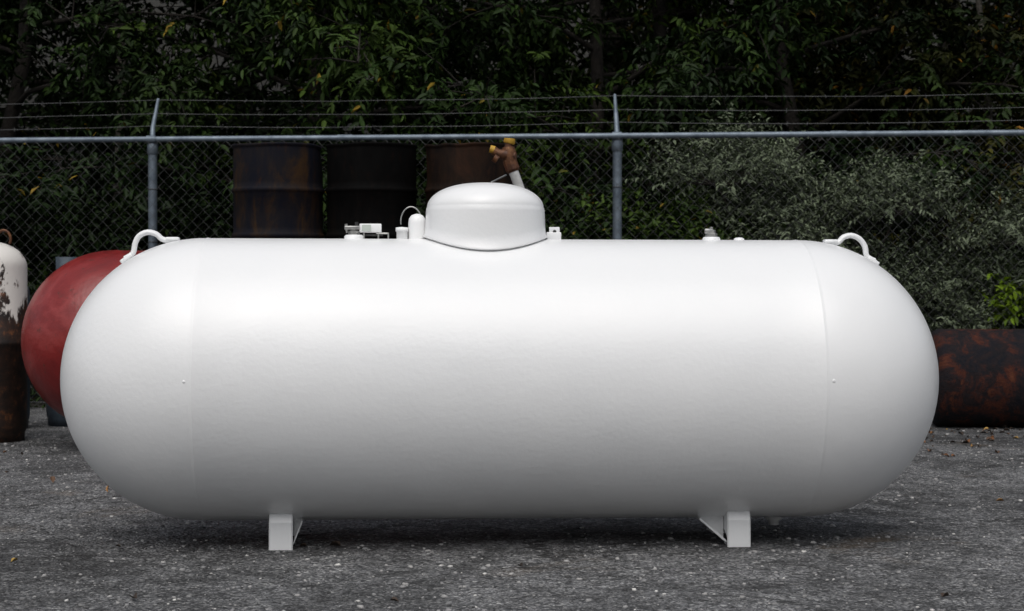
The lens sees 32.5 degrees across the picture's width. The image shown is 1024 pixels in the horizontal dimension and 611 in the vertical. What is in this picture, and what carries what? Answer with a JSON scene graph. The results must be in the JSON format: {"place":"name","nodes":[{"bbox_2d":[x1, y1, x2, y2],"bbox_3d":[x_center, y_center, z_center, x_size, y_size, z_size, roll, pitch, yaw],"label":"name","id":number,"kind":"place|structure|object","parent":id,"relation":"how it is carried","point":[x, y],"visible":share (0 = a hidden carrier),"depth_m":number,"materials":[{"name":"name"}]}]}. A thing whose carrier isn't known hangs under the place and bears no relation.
{"place":"outdoors","nodes":[
{"label":"outdoors","id":0,"kind":"place"},
{"bbox_2d":[0,0,1019,407],"bbox_3d":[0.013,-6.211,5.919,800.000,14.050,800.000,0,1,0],"label":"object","id":1,"kind":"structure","parent":0,"point":[214,60],"depth_m":30.86,"materials":[{"name":"plant"}]},
{"bbox_2d":[0,0,138,276],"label":"ash tree","id":2,"kind":"object","parent":1,"relation":"on","point":[76,121],"visible":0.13,"depth_m":15.19,"materials":[{"name":"green plant"}]},
{"bbox_2d":[0,146,147,300],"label":"green shrub","id":3,"kind":"object","parent":1,"relation":"on","point":[38,238],"visible":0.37,"depth_m":12.89,"materials":[{"name":"green plant"}]},
{"bbox_2d":[36,2,125,215],"bbox_3d":[-3.016,-3.021,14.899,1.568,7.502,1.763,1,1,44],"label":"bare tree trunk","id":4,"kind":"object","parent":1,"relation":"on","point":[120,81],"visible":0.13,"depth_m":14.75,"materials":[{"name":"brown plant"}]},
{"bbox_2d":[14,173,232,289],"bbox_3d":[-2.354,-0.132,13.260,2.633,1.746,2.050,0,1,11],"label":"green shrub","id":5,"kind":"object","parent":1,"relation":"on","point":[208,217],"visible":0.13,"depth_m":13.01,"materials":[{"name":"green plant"}]},
{"bbox_2d":[0,0,265,211],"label":"maple tree","id":6,"kind":"object","parent":1,"relation":"on","point":[40,98],"visible":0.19,"depth_m":17.30,"materials":[{"name":"green plant"}]},
{"bbox_2d":[0,0,348,249],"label":"maple tree","id":7,"kind":"object","parent":1,"relation":"on","point":[17,96],"visible":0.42,"depth_m":13.85,"materials":[{"name":"green plant"}]},
{"bbox_2d":[0,0,582,212],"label":"maple tree","id":8,"kind":"object","parent":1,"relation":"on","point":[257,98],"visible":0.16,"depth_m":15.65,"materials":[{"name":"green plant"}]},
{"bbox_2d":[0,0,670,273],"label":"ash tree","id":9,"kind":"object","parent":1,"relation":"on","point":[317,37],"visible":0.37,"depth_m":13.29,"materials":[{"name":"green plant"}]},
{"bbox_2d":[322,140,553,220],"bbox_3d":[-0.650,-0.258,13.334,2.376,2.001,2.047,0,1,0],"label":"green shrub","id":10,"kind":"object","parent":1,"relation":"on","point":[420,179],"depth_m":12.94,"materials":[{"name":"green plant"}]},
{"bbox_2d":[0,0,1022,243],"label":"distant trees","id":11,"kind":"object","parent":1,"relation":"on","point":[201,38],"visible":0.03,"depth_m":21.03,"materials":[{"name":"green plant"}]},
{"bbox_2d":[232,0,855,223],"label":"maple tree","id":12,"kind":"object","parent":1,"relation":"on","point":[542,41],"visible":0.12,"depth_m":15.31,"materials":[{"name":"green plant"}]},
{"bbox_2d":[221,0,1022,256],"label":"ash tree","id":13,"kind":"object","parent":1,"relation":"on","point":[594,32],"visible":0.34,"depth_m":13.68,"materials":[{"name":"green plant"}]},
{"bbox_2d":[646,0,667,188],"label":"bare tree trunk","id":14,"kind":"object","parent":1,"relation":"on","point":[661,30],"visible":0.2,"depth_m":14.87,"materials":[{"name":"brown plant"}]},
{"bbox_2d":[545,175,785,239],"bbox_3d":[0.879,-0.087,12.756,2.387,1.684,1.875,0,1,0],"label":"green shrub","id":15,"kind":"object","parent":1,"relation":"on","point":[631,218],"visible":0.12,"depth_m":12.28,"materials":[{"name":"green plant"}]},
{"bbox_2d":[475,0,1023,310],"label":"maple tree","id":16,"kind":"object","parent":1,"relation":"on","point":[878,36],"visible":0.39,"depth_m":13.84,"materials":[{"name":"green plant"}]},
{"bbox_2d":[522,0,1023,249],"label":"walnut tree","id":17,"kind":"object","parent":1,"relation":"on","point":[837,106],"visible":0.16,"depth_m":15.52,"materials":[{"name":"green plant"}]},
{"bbox_2d":[625,94,1012,319],"bbox_3d":[2.289,-0.368,12.756,3.022,2.251,2.056,0,1,0],"label":"autumn olive shrub","id":18,"kind":"object","parent":1,"relation":"on","point":[816,216],"visible":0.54,"depth_m":12.38,"materials":[{"name":"green plant"}]},
{"bbox_2d":[735,0,1023,312],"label":"walnut tree","id":19,"kind":"object","parent":1,"relation":"on","point":[919,104],"visible":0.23,"depth_m":14.26,"materials":[{"name":"green plant"}]},
{"bbox_2d":[912,0,993,207],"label":"bare tree trunk","id":20,"kind":"object","parent":1,"relation":"on","point":[980,9],"visible":0.13,"depth_m":14.63,"materials":[{"name":"brown plant"}]},
{"bbox_2d":[884,168,1023,332],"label":"autumn olive shrub","id":21,"kind":"object","parent":1,"relation":"on","point":[1016,224],"visible":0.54,"depth_m":12.24,"materials":[{"name":"green plant"}]},
{"bbox_2d":[888,0,1023,256],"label":"walnut tree","id":22,"kind":"object","parent":1,"relation":"on","point":[974,140],"visible":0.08,"depth_m":16.50,"materials":[{"name":"green plant"}]},
{"bbox_2d":[946,180,1023,276],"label":"green shrub","id":23,"kind":"object","parent":1,"relation":"on","point":[984,194],"visible":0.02,"depth_m":13.56,"materials":[{"name":"green plant"}]},
{"bbox_2d":[968,262,1023,328],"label":"green shrub","id":24,"kind":"object","parent":1,"relation":"on","point":[1015,307],"visible":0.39,"depth_m":11.94,"materials":[{"name":"green plant"}]},
{"bbox_2d":[0,408,1023,610],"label":"asphalt yard","id":25,"kind":"structure","parent":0,"point":[726,570],"depth_m":5.65,"materials":[{"name":"grey gravel"}]},
{"bbox_2d":[0,229,27,442],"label":"gas cylinder","id":26,"kind":"object","parent":25,"relation":"on","point":[13,372],"visible":0.91,"depth_m":9.59,"materials":[{"name":"white paint"}]},
{"bbox_2d":[27,286,29,427],"bbox_3d":[-3.041,0.231,10.504,0.306,1.010,0.306,0,1,-23],"label":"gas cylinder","id":27,"kind":"object","parent":25,"relation":"on","point":[28,296],"visible":0.06,"depth_m":10.50,"materials":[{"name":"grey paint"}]},
{"bbox_2d":[30,386,45,407],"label":"weeds","id":28,"kind":"object","parent":25,"relation":"on","point":[39,398],"visible":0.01,"depth_m":12.32,"materials":[{"name":"green plant"}]},
{"bbox_2d":[46,257,77,426],"bbox_3d":[-2.721,0.219,10.754,0.266,1.030,0.266,0,1,-23],"label":"gas cylinder","id":29,"kind":"object","parent":25,"relation":"on","point":[55,418],"visible":0.13,"depth_m":10.66,"materials":[{"name":"grey paint"}]},
{"bbox_2d":[21,250,142,416],"bbox_3d":[-1.262,0.217,9.720,2.852,1.067,0.956,0,1,-28],"label":"propane tank","id":30,"kind":"object","parent":25,"relation":"on","point":[61,294],"visible":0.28,"depth_m":8.94,"materials":[{"name":"red metal"}]},
{"bbox_2d":[60,182,938,549],"bbox_3d":[-0.027,0.191,6.003,2.980,1.220,0.955,0,1,-3],"label":"propane tank","id":31,"kind":"object","parent":25,"relation":"on","point":[484,350],"visible":1,"depth_m":5.61,"materials":[{"name":"white metal"}]},
{"bbox_2d":[489,138,524,187],"bbox_3d":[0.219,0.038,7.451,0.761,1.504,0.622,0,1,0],"label":"gas riser valve","id":32,"kind":"object","parent":25,"relation":"on","point":[507,153],"visible":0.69,"depth_m":7.47,"materials":[{"name":"gold metal"}]},
{"bbox_2d":[0,92,1023,409],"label":"chain link fence","id":33,"kind":"object","parent":25,"relation":"on","point":[616,136],"visible":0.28,"depth_m":11.39,"materials":[{"name":"metal"}]},
{"bbox_2d":[3,421,1023,600],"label":"fallen leaves","id":34,"kind":"object","parent":25,"relation":"on","point":[337,543],"visible":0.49,"depth_m":8.94,"materials":[{"name":"brown plant"}]},
{"bbox_2d":[931,329,1023,426],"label":"rusty storage tank","id":35,"kind":"object","parent":25,"relation":"on","point":[981,377],"visible":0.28,"depth_m":10.54,"materials":[{"name":"brown metal"}]},
{"bbox_3d":[-1.451,0.301,10.965,0.580,0.865,0.580,0,1,0],"label":"oil drum","id":36,"kind":"object","parent":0,"visible":0},
{"bbox_2d":[231,142,324,238],"bbox_3d":[-1.459,-0.566,10.954,0.580,0.865,0.580,0,1,-29],"label":"oil drum","id":37,"kind":"object","parent":36,"relation":"on","point":[277,190],"visible":0.82,"depth_m":10.71,"materials":[{"name":"black metal"}]},
{"bbox_3d":[-0.876,0.302,10.965,0.580,0.865,0.580,1,1,33],"label":"oil drum","id":38,"kind":"object","parent":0,"visible":0},
{"bbox_2d":[325,142,417,238],"bbox_3d":[-0.874,-0.565,10.944,0.580,0.865,0.580,1,1,31],"label":"oil drum","id":39,"kind":"object","parent":38,"relation":"on","point":[371,182],"visible":0.61,"depth_m":10.70,"materials":[{"name":"black metal"}]},
{"bbox_3d":[-0.271,0.303,10.965,0.580,0.865,0.580,0,1,-25],"label":"oil drum","id":40,"kind":"object","parent":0,"visible":0},
{"bbox_2d":[424,142,516,207],"bbox_3d":[-0.259,-0.563,10.934,0.580,0.865,0.580,0,1,1],"label":"oil drum","id":41,"kind":"object","parent":40,"relation":"on","point":[450,164],"visible":0.32,"depth_m":10.68,"materials":[{"name":"brown metal"}]}
]}

